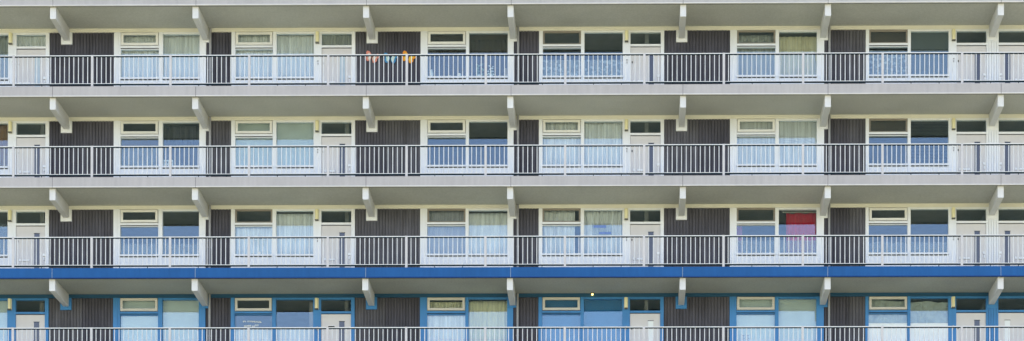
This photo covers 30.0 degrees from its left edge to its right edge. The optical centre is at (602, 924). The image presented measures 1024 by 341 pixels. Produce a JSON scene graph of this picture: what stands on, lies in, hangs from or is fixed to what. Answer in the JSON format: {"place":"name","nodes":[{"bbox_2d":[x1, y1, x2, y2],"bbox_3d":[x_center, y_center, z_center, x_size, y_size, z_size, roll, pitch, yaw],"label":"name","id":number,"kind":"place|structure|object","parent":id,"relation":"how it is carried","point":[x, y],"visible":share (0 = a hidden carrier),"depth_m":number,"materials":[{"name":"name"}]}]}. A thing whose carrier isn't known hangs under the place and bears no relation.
{"place":"outdoors","nodes":[
{"label":"outdoors","id":0,"kind":"place"},
{"label":"ground","id":1,"kind":"structure","parent":0,"visible":0},
{"bbox_2d":[0,0,1023,340],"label":"apartment building","id":2,"kind":"structure","parent":1,"relation":"on","point":[456,114],"depth_m":59.85,"materials":[{"name":"paint"}]},
{"bbox_2d":[14,210,48,267],"bbox_3d":[-18.035,-21.376,60.203,1.106,2.393,0.130,0,0,1],"label":"door","id":3,"kind":"structure","parent":2,"relation":"in","point":[20,229],"depth_m":60.18,"materials":[{"name":"paint"}]},
{"bbox_2d":[14,298,48,340],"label":"door","id":4,"kind":"structure","parent":2,"relation":"in","point":[21,319],"depth_m":60.17,"materials":[{"name":"paint"}]},
{"bbox_2d":[14,33,49,86],"bbox_3d":[-18.023,-26.976,60.225,1.106,2.393,0.130,0,0,1],"label":"door","id":5,"kind":"structure","parent":2,"relation":"in","point":[18,50],"depth_m":60.20,"materials":[{"name":"paint"}]},
{"bbox_2d":[14,121,49,176],"bbox_3d":[-18.029,-24.176,60.214,1.106,2.393,0.130,0,0,1],"label":"door","id":6,"kind":"structure","parent":2,"relation":"in","point":[19,140],"depth_m":60.20,"materials":[{"name":"paint"}]},
{"bbox_2d":[12,237,89,267],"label":"gallery railing","id":7,"kind":"object","parent":2,"relation":"attached to","point":[36,238],"visible":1,"depth_m":58.65,"materials":[{"name":"metal"}]},
{"bbox_2d":[12,55,90,86],"bbox_3d":[-16.962,-26.244,58.688,2.428,1.060,0.050,0,0,1],"label":"gallery railing","id":8,"kind":"object","parent":2,"relation":"attached to","point":[41,84],"visible":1,"depth_m":58.68,"materials":[{"name":"metal"}]},
{"bbox_2d":[12,146,90,176],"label":"gallery railing","id":9,"kind":"object","parent":2,"relation":"attached to","point":[31,174],"visible":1,"depth_m":58.66,"materials":[{"name":"metal"}]},
{"bbox_2d":[90,237,168,267],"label":"gallery railing","id":10,"kind":"object","parent":2,"relation":"attached to","point":[110,265],"visible":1,"depth_m":58.62,"materials":[{"name":"metal"}]},
{"bbox_2d":[91,55,168,85],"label":"gallery railing","id":11,"kind":"object","parent":2,"relation":"attached to","point":[110,83],"visible":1,"depth_m":58.65,"materials":[{"name":"metal"}]},
{"bbox_2d":[91,146,168,176],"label":"gallery railing","id":12,"kind":"object","parent":2,"relation":"attached to","point":[128,174],"visible":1,"depth_m":58.63,"materials":[{"name":"metal"}]},
{"bbox_2d":[121,301,157,340],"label":"window blind","id":13,"kind":"object","parent":2,"relation":"attached to","point":[139,321],"depth_m":60.24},
{"bbox_2d":[113,209,205,267],"bbox_3d":[-13.975,-21.368,60.134,2.918,2.393,0.165,0,0,1],"label":"window","id":14,"kind":"structure","parent":2,"relation":"in","point":[118,222],"depth_m":60.09,"materials":[{"name":"white paint"}]},
{"bbox_2d":[113,298,205,340],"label":"window","id":15,"kind":"structure","parent":2,"relation":"in","point":[117,302],"depth_m":60.09,"materials":[{"name":"glass"}]},
{"bbox_2d":[114,32,205,85],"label":"window","id":16,"kind":"structure","parent":2,"relation":"in","point":[119,45],"depth_m":60.12,"materials":[{"name":"white paint"}]},
{"bbox_2d":[114,121,205,176],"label":"window","id":17,"kind":"structure","parent":2,"relation":"in","point":[119,133],"depth_m":60.11,"materials":[{"name":"white paint"}]},
{"bbox_2d":[122,35,199,76],"bbox_3d":[-13.956,-27.406,60.292,2.556,1.470,0.042,0,0,1],"label":"curtain","id":18,"kind":"object","parent":2,"relation":"hanging from","point":[181,45],"visible":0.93,"depth_m":60.29,"materials":[{"name":"fabric"}]},
{"bbox_2d":[163,301,198,340],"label":"window blind","id":19,"kind":"object","parent":2,"relation":"attached to","point":[180,313],"depth_m":60.22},
{"bbox_2d":[163,126,198,165],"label":"curtain","id":20,"kind":"object","parent":2,"relation":"hanging from","point":[181,135],"visible":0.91,"depth_m":60.27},
{"bbox_2d":[169,236,247,267],"bbox_3d":[-12.124,-20.634,58.606,2.428,1.060,0.050,0,0,1],"label":"gallery railing","id":21,"kind":"object","parent":2,"relation":"attached to","point":[216,238],"visible":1,"depth_m":58.60,"materials":[{"name":"metal"}]},
{"bbox_2d":[169,55,247,85],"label":"gallery railing","id":22,"kind":"object","parent":2,"relation":"attached to","point":[189,83],"visible":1,"depth_m":58.61,"materials":[{"name":"metal"}]},
{"bbox_2d":[169,146,247,176],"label":"gallery railing","id":23,"kind":"object","parent":2,"relation":"attached to","point":[188,174],"visible":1,"depth_m":58.60,"materials":[{"name":"metal"}]},
{"bbox_2d":[236,227,271,253],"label":"curtain","id":24,"kind":"object","parent":2,"relation":"hanging from","point":[260,231],"visible":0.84,"depth_m":60.23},
{"bbox_2d":[235,329,312,340],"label":"curtain","id":25,"kind":"object","parent":2,"relation":"hanging from","point":[294,335],"visible":0.8,"depth_m":60.21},
{"bbox_2d":[236,35,313,76],"bbox_3d":[-10.335,-27.399,60.245,2.542,1.470,0.056,0,0,1],"label":"curtain","id":26,"kind":"object","parent":2,"relation":"hanging from","point":[294,44],"visible":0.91,"depth_m":60.24,"materials":[{"name":"fabric"}]},
{"bbox_2d":[236,122,313,164],"bbox_3d":[-10.341,-24.614,60.234,2.542,1.500,0.060,0,0,1],"label":"window blind","id":27,"kind":"object","parent":2,"relation":"attached to","point":[295,134],"depth_m":60.23,"materials":[{"name":"fabric"}]},
{"bbox_2d":[231,32,320,85],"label":"window","id":28,"kind":"structure","parent":2,"relation":"in","point":[235,45],"depth_m":60.08,"materials":[{"name":"white paint"}]},
{"bbox_2d":[231,120,320,176],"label":"window","id":29,"kind":"structure","parent":2,"relation":"in","point":[235,134],"depth_m":60.06,"materials":[{"name":"white paint"}]},
{"bbox_2d":[231,209,320,267],"bbox_3d":[-10.291,-21.361,60.088,2.844,2.393,0.165,0,0,1],"label":"window","id":30,"kind":"structure","parent":2,"relation":"in","point":[316,224],"depth_m":60.05,"materials":[{"name":"white paint"}]},
{"bbox_2d":[231,297,320,340],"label":"window","id":31,"kind":"structure","parent":2,"relation":"in","point":[235,311],"depth_m":60.04,"materials":[{"name":"blue paint"}]},
{"bbox_2d":[247,236,326,267],"bbox_3d":[-9.691,-20.629,58.575,2.435,1.060,0.050,0,0,1],"label":"gallery railing","id":32,"kind":"object","parent":2,"relation":"attached to","point":[249,265],"visible":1,"depth_m":58.56,"materials":[{"name":"metal"}]},
{"bbox_2d":[248,145,326,176],"bbox_3d":[-9.686,-23.429,58.586,2.435,1.060,0.050,0,0,1],"label":"gallery railing","id":33,"kind":"object","parent":2,"relation":"attached to","point":[295,147],"visible":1,"depth_m":58.57,"materials":[{"name":"metal"}]},
{"bbox_2d":[248,54,326,85],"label":"gallery railing","id":34,"kind":"object","parent":2,"relation":"attached to","point":[281,56],"visible":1,"depth_m":58.59,"materials":[{"name":"metal"}]},
{"bbox_2d":[277,214,312,253],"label":"curtain","id":35,"kind":"object","parent":2,"relation":"hanging from","point":[294,224],"visible":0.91,"depth_m":60.21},
{"bbox_2d":[321,120,354,176],"bbox_3d":[-8.328,-24.156,60.092,1.071,2.393,0.130,0,0,1],"label":"door","id":36,"kind":"structure","parent":2,"relation":"in","point":[326,139],"depth_m":60.06,"materials":[{"name":"paint"}]},
{"bbox_2d":[321,209,354,267],"bbox_3d":[-8.334,-21.356,60.081,1.071,2.393,0.130,0,0,1],"label":"door","id":37,"kind":"structure","parent":2,"relation":"in","point":[348,228],"depth_m":60.06,"materials":[{"name":"paint"}]},
{"bbox_2d":[321,297,354,340],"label":"door","id":38,"kind":"structure","parent":2,"relation":"in","point":[337,318],"depth_m":60.05,"materials":[{"name":"paint"}]},
{"bbox_2d":[321,31,355,85],"bbox_3d":[-8.322,-26.956,60.103,1.071,2.393,0.130,0,0,1],"label":"door","id":39,"kind":"structure","parent":2,"relation":"in","point":[325,49],"depth_m":60.08,"materials":[{"name":"paint"}]},
{"bbox_2d":[327,145,404,176],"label":"gallery railing","id":40,"kind":"object","parent":2,"relation":"attached to","point":[351,173],"visible":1,"depth_m":58.54,"materials":[{"name":"metal"}]},
{"bbox_2d":[327,236,404,267],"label":"gallery railing","id":41,"kind":"object","parent":2,"relation":"attached to","point":[364,264],"visible":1,"depth_m":58.53,"materials":[{"name":"metal"}]},
{"bbox_2d":[327,54,405,85],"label":"gallery railing","id":42,"kind":"object","parent":2,"relation":"attached to","point":[329,83],"visible":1,"depth_m":58.55,"materials":[{"name":"metal"}]},
{"bbox_2d":[405,236,483,266],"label":"gallery railing","id":43,"kind":"object","parent":2,"relation":"attached to","point":[429,264],"visible":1,"depth_m":58.50,"materials":[{"name":"metal"}]},
{"bbox_2d":[405,145,483,175],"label":"gallery railing","id":44,"kind":"object","parent":2,"relation":"attached to","point":[420,173],"visible":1,"depth_m":58.51,"materials":[{"name":"metal"}]},
{"bbox_2d":[406,54,484,84],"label":"gallery railing","id":45,"kind":"object","parent":2,"relation":"attached to","point":[439,82],"visible":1,"depth_m":58.52,"materials":[{"name":"metal"}]},
{"bbox_2d":[427,211,464,253],"bbox_3d":[-4.913,-21.788,60.156,1.259,1.470,0.042,0,0,1],"label":"curtain","id":46,"kind":"object","parent":2,"relation":"hanging from","point":[446,216],"visible":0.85,"depth_m":60.15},
{"bbox_2d":[427,315,464,340],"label":"curtain","id":47,"kind":"object","parent":2,"relation":"hanging from","point":[447,321],"visible":0.84,"depth_m":60.11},
{"bbox_2d":[420,208,512,266],"bbox_3d":[-4.267,-21.348,60.012,2.937,2.393,0.165,0,0,1],"label":"window","id":48,"kind":"structure","parent":2,"relation":"in","point":[425,223],"depth_m":59.98,"materials":[{"name":"white paint"}]},
{"bbox_2d":[420,297,512,340],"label":"window","id":49,"kind":"structure","parent":2,"relation":"in","point":[425,310],"depth_m":59.96,"materials":[{"name":"blue paint"}]},
{"bbox_2d":[420,120,513,175],"bbox_3d":[-4.261,-24.148,60.023,2.937,2.393,0.165,0,0,1],"label":"window","id":50,"kind":"structure","parent":2,"relation":"in","point":[424,124],"depth_m":59.99,"materials":[{"name":"white paint"}]},
{"bbox_2d":[421,31,513,84],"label":"window","id":51,"kind":"structure","parent":2,"relation":"in","point":[426,44],"depth_m":60.01,"materials":[{"name":"white paint"}]},
{"bbox_2d":[428,39,507,75],"bbox_3d":[-4.237,-27.301,60.169,2.587,1.300,0.069,0,0,1],"label":"curtain","id":52,"kind":"object","parent":2,"relation":"hanging from","point":[493,46],"visible":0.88,"depth_m":60.16,"materials":[{"name":"fabric"}]},
{"bbox_2d":[469,301,506,340],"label":"curtain","id":53,"kind":"object","parent":2,"relation":"hanging from","point":[487,313],"visible":0.98,"depth_m":60.13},
{"bbox_2d":[469,213,506,253],"bbox_3d":[-3.588,-21.750,60.136,1.270,1.400,0.068,0,0,1],"label":"curtain","id":54,"kind":"object","parent":2,"relation":"hanging from","point":[487,224],"visible":0.77,"depth_m":60.13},
{"bbox_2d":[484,236,563,266],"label":"gallery railing","id":55,"kind":"object","parent":2,"relation":"attached to","point":[499,264],"visible":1,"depth_m":58.47,"materials":[{"name":"metal"}]},
{"bbox_2d":[484,145,563,175],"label":"gallery railing","id":56,"kind":"object","parent":2,"relation":"attached to","point":[504,173],"visible":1,"depth_m":58.48,"materials":[{"name":"metal"}]},
{"bbox_2d":[485,54,563,84],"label":"gallery railing","id":57,"kind":"object","parent":2,"relation":"attached to","point":[518,82],"visible":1,"depth_m":58.49,"materials":[{"name":"metal"}]},
{"bbox_2d":[542,211,574,252],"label":"curtain","id":58,"kind":"object","parent":2,"relation":"hanging from","point":[559,216],"visible":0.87,"depth_m":60.11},
{"bbox_2d":[542,299,579,340],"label":"window blind","id":59,"kind":"object","parent":2,"relation":"attached to","point":[560,320],"depth_m":60.07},
{"bbox_2d":[543,122,622,164],"bbox_3d":[-0.616,-24.579,60.110,2.578,1.470,0.070,0,0,1],"label":"curtain","id":60,"kind":"object","parent":2,"relation":"hanging from","point":[603,133],"visible":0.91,"depth_m":60.11,"materials":[{"name":"fabric"}]},
{"bbox_2d":[538,297,629,340],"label":"window","id":61,"kind":"structure","parent":2,"relation":"in","point":[580,310],"depth_m":59.92,"materials":[{"name":"blue paint"}]},
{"bbox_2d":[539,30,629,84],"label":"window","id":62,"kind":"structure","parent":2,"relation":"in","point":[542,45],"depth_m":59.95,"materials":[{"name":"white paint"}]},
{"bbox_2d":[539,119,629,175],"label":"window","id":63,"kind":"structure","parent":2,"relation":"in","point":[543,133],"depth_m":59.95,"materials":[{"name":"white paint"}]},
{"bbox_2d":[539,208,629,266],"bbox_3d":[-0.565,-21.341,59.965,2.871,2.393,0.165,0,0,1],"label":"window","id":64,"kind":"structure","parent":2,"relation":"in","point":[625,223],"depth_m":59.93,"materials":[{"name":"white paint"}]},
{"bbox_2d":[584,300,621,340],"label":"window blind","id":65,"kind":"object","parent":2,"relation":"attached to","point":[602,313],"depth_m":60.05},
{"bbox_2d":[584,211,621,252],"bbox_3d":[0.039,-21.777,60.088,1.258,1.470,0.147,0,0,1],"label":"curtain","id":66,"kind":"object","parent":2,"relation":"hanging from","point":[611,221],"visible":0.81,"depth_m":60.09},
{"bbox_2d":[564,53,642,84],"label":"gallery railing","id":67,"kind":"object","parent":2,"relation":"attached to","point":[602,55],"visible":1,"depth_m":58.46,"materials":[{"name":"metal"}]},
{"bbox_2d":[564,144,642,175],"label":"gallery railing","id":68,"kind":"object","parent":2,"relation":"attached to","point":[611,146],"visible":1,"depth_m":58.45,"materials":[{"name":"metal"}]},
{"bbox_2d":[564,235,642,266],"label":"gallery railing","id":69,"kind":"object","parent":2,"relation":"attached to","point":[611,237],"visible":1,"depth_m":58.44,"materials":[{"name":"metal"}]},
{"bbox_2d":[630,30,663,82],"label":"door","id":70,"kind":"structure","parent":2,"relation":"in","point":[635,48],"depth_m":59.96,"materials":[{"name":"paint"}]},
{"bbox_2d":[630,119,663,175],"bbox_3d":[1.412,-24.136,59.969,1.070,2.393,0.130,0,0,1],"label":"door","id":71,"kind":"structure","parent":2,"relation":"in","point":[635,138],"depth_m":59.95,"materials":[{"name":"paint"}]},
{"bbox_2d":[630,208,663,266],"bbox_3d":[1.406,-21.337,59.958,1.070,2.393,0.130,0,0,1],"label":"door","id":72,"kind":"structure","parent":2,"relation":"in","point":[636,228],"depth_m":59.93,"materials":[{"name":"paint"}]},
{"bbox_2d":[630,297,663,340],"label":"door","id":73,"kind":"structure","parent":2,"relation":"in","point":[637,318],"depth_m":59.93,"materials":[{"name":"paint"}]},
{"bbox_2d":[643,235,721,266],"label":"gallery railing","id":74,"kind":"object","parent":2,"relation":"attached to","point":[681,263],"visible":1,"depth_m":58.41,"materials":[{"name":"metal"}]},
{"bbox_2d":[643,144,722,175],"bbox_3d":[2.472,-23.404,58.433,2.438,1.060,0.050,0,0,1],"label":"gallery railing","id":75,"kind":"object","parent":2,"relation":"attached to","point":[672,173],"visible":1,"depth_m":58.42,"materials":[{"name":"metal"}]},
{"bbox_2d":[643,53,722,83],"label":"gallery railing","id":76,"kind":"object","parent":2,"relation":"attached to","point":[667,81],"visible":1,"depth_m":58.43,"materials":[{"name":"metal"}]},
{"bbox_2d":[736,300,774,340],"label":"window blind","id":77,"kind":"object","parent":2,"relation":"attached to","point":[755,320],"depth_m":59.99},
{"bbox_2d":[737,35,774,74],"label":"curtain","id":78,"kind":"object","parent":2,"relation":"hanging from","point":[757,39],"visible":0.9,"depth_m":60.05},
{"bbox_2d":[722,235,801,266],"bbox_3d":[4.900,-20.599,58.391,2.428,1.060,0.050,0,0,1],"label":"gallery railing","id":79,"kind":"object","parent":2,"relation":"attached to","point":[724,264],"visible":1,"depth_m":58.38,"materials":[{"name":"metal"}]},
{"bbox_2d":[722,144,801,174],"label":"gallery railing","id":80,"kind":"object","parent":2,"relation":"attached to","point":[742,172],"visible":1,"depth_m":58.39,"materials":[{"name":"metal"}]},
{"bbox_2d":[723,53,801,83],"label":"gallery railing","id":81,"kind":"object","parent":2,"relation":"attached to","point":[756,81],"visible":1,"depth_m":58.40,"materials":[{"name":"metal"}]},
{"bbox_2d":[737,122,815,163],"bbox_3d":[5.493,-24.581,60.034,2.571,1.500,0.060,0,0,1],"label":"curtain","id":82,"kind":"object","parent":2,"relation":"attached to","point":[797,132],"depth_m":60.03,"materials":[{"name":"fabric"}]},
{"bbox_2d":[729,296,823,340],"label":"window","id":83,"kind":"structure","parent":2,"relation":"in","point":[735,310],"depth_m":59.84,"materials":[{"name":"blue paint"}]},
{"bbox_2d":[730,30,823,83],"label":"window","id":84,"kind":"structure","parent":2,"relation":"in","point":[734,34],"depth_m":59.87,"materials":[{"name":"white paint"}]},
{"bbox_2d":[730,119,823,174],"bbox_3d":[5.498,-24.128,59.900,2.956,2.393,0.165,0,0,1],"label":"window","id":85,"kind":"structure","parent":2,"relation":"in","point":[734,123],"depth_m":59.86,"materials":[{"name":"white paint"}]},
{"bbox_2d":[730,207,823,266],"bbox_3d":[5.492,-21.328,59.889,2.956,2.393,0.165,0,0,1],"label":"window","id":86,"kind":"structure","parent":2,"relation":"in","point":[734,222],"depth_m":59.86,"materials":[{"name":"white paint"}]},
{"bbox_2d":[779,299,815,340],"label":"window blind","id":87,"kind":"object","parent":2,"relation":"attached to","point":[797,312],"depth_m":59.97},
{"bbox_2d":[779,37,816,74],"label":"curtain","id":88,"kind":"object","parent":2,"relation":"hanging from","point":[797,44],"visible":0.8,"depth_m":60.03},
{"bbox_2d":[783,212,815,212],"bbox_3d":[6.226,-22.433,60.010,1.070,0.040,0.038,0,0,1],"label":"curtain rod","id":89,"kind":"object","parent":2,"relation":"attached to","point":[799,212],"visible":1,"depth_m":60.00,"materials":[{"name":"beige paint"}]},
{"bbox_2d":[786,213,815,252],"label":"curtain","id":90,"kind":"object","parent":89,"relation":"hanging from","point":[800,224],"visible":0.82,"depth_m":60.01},
{"bbox_2d":[802,52,880,83],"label":"gallery railing","id":91,"kind":"object","parent":2,"relation":"attached to","point":[849,54],"visible":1,"depth_m":58.37,"materials":[{"name":"metal"}]},
{"bbox_2d":[802,235,880,265],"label":"gallery railing","id":92,"kind":"object","parent":2,"relation":"attached to","point":[835,263],"visible":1,"depth_m":58.35,"materials":[{"name":"metal"}]},
{"bbox_2d":[802,144,880,174],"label":"gallery railing","id":93,"kind":"object","parent":2,"relation":"attached to","point":[835,172],"visible":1,"depth_m":58.36,"materials":[{"name":"metal"}]},
{"bbox_2d":[869,300,906,322],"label":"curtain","id":94,"kind":"object","parent":2,"relation":"attached to","point":[886,318],"visible":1,"depth_m":59.98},
{"bbox_2d":[865,118,955,174],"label":"window","id":95,"kind":"structure","parent":2,"relation":"in","point":[868,133],"depth_m":59.82,"materials":[{"name":"white paint"}]},
{"bbox_2d":[865,207,955,265],"bbox_3d":[9.695,-21.320,59.836,2.839,2.393,0.165,0,0,1],"label":"window","id":96,"kind":"structure","parent":2,"relation":"in","point":[869,221],"depth_m":59.80,"materials":[{"name":"white paint"}]},
{"bbox_2d":[865,296,955,340],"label":"window","id":97,"kind":"structure","parent":2,"relation":"in","point":[869,310],"depth_m":59.79,"materials":[{"name":"blue paint"}]},
{"bbox_2d":[866,29,955,83],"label":"window","id":98,"kind":"structure","parent":2,"relation":"in","point":[951,44],"depth_m":59.83,"materials":[{"name":"white paint"}]},
{"bbox_2d":[881,143,960,174],"bbox_3d":[9.769,-23.389,58.341,2.430,1.060,0.050,0,0,1],"label":"gallery railing","id":99,"kind":"object","parent":2,"relation":"attached to","point":[915,145],"visible":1,"depth_m":58.33,"materials":[{"name":"metal"}]},
{"bbox_2d":[881,52,960,83],"bbox_3d":[9.775,-26.189,58.352,2.430,1.060,0.050,0,0,1],"label":"gallery railing","id":100,"kind":"object","parent":2,"relation":"attached to","point":[910,80],"visible":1,"depth_m":58.34,"materials":[{"name":"metal"}]},
{"bbox_2d":[881,235,960,265],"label":"gallery railing","id":101,"kind":"object","parent":2,"relation":"attached to","point":[905,263],"visible":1,"depth_m":58.31,"materials":[{"name":"metal"}]},
{"bbox_2d":[910,323,947,340],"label":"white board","id":102,"kind":"object","parent":2,"relation":"attached to","point":[929,334],"visible":0.78,"depth_m":59.83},
{"bbox_2d":[910,301,947,322],"bbox_3d":[10.285,-19.256,59.999,1.239,0.730,0.139,0,0,1],"label":"plastic sheet","id":103,"kind":"object","parent":2,"relation":"attached to","point":[928,312],"visible":1,"depth_m":59.97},
{"bbox_2d":[911,33,947,73],"bbox_3d":[10.301,-27.356,59.958,1.238,1.470,0.018,0,0,1],"label":"window blind","id":104,"kind":"object","parent":2,"relation":"attached to","point":[929,42],"depth_m":59.95,"materials":[{"name":"fabric"}]},
{"bbox_2d":[911,121,947,161],"bbox_3d":[10.295,-24.558,59.969,1.238,1.473,0.030,0,0,1],"label":"window blind","id":105,"kind":"object","parent":2,"relation":"attached to","point":[930,141],"depth_m":59.97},
{"bbox_2d":[956,118,985,174],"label":"door","id":106,"kind":"structure","parent":2,"relation":"in","point":[961,137],"depth_m":59.82,"materials":[{"name":"paint"}]},
{"bbox_2d":[956,207,985,265],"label":"door","id":107,"kind":"structure","parent":2,"relation":"in","point":[962,227],"depth_m":59.82,"materials":[{"name":"paint"}]},
{"bbox_2d":[956,296,985,340],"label":"door","id":108,"kind":"structure","parent":2,"relation":"in","point":[963,317],"depth_m":59.80,"materials":[{"name":"paint"}]},
{"bbox_2d":[956,29,986,82],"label":"door","id":109,"kind":"structure","parent":2,"relation":"in","point":[960,47],"depth_m":59.83,"materials":[{"name":"paint"}]},
{"bbox_2d":[961,52,1023,82],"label":"gallery railing","id":110,"kind":"object","parent":2,"relation":"attached to","point":[985,80],"visible":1,"depth_m":58.31,"materials":[{"name":"metal"}]},
{"bbox_2d":[961,143,1023,174],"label":"gallery railing","id":111,"kind":"object","parent":2,"relation":"attached to","point":[1018,172],"visible":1,"depth_m":58.30,"materials":[{"name":"metal"}]},
{"bbox_2d":[961,234,1023,265],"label":"gallery railing","id":112,"kind":"object","parent":2,"relation":"attached to","point":[999,236],"visible":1,"depth_m":58.29,"materials":[{"name":"metal"}]},
{"bbox_2d":[998,207,1023,265],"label":"door","id":113,"kind":"structure","parent":2,"relation":"in","point":[1004,227],"depth_m":59.79,"materials":[{"name":"paint"}]},
{"bbox_2d":[998,296,1023,340],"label":"door","id":114,"kind":"structure","parent":2,"relation":"in","point":[1005,317],"depth_m":59.79,"materials":[{"name":"paint"}]},
{"bbox_2d":[999,29,1023,82],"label":"door","id":115,"kind":"structure","parent":2,"relation":"in","point":[1003,47],"depth_m":59.82,"materials":[{"name":"paint"}]},
{"bbox_2d":[999,118,1023,174],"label":"door","id":116,"kind":"structure","parent":2,"relation":"in","point":[1004,137],"depth_m":59.80,"materials":[{"name":"paint"}]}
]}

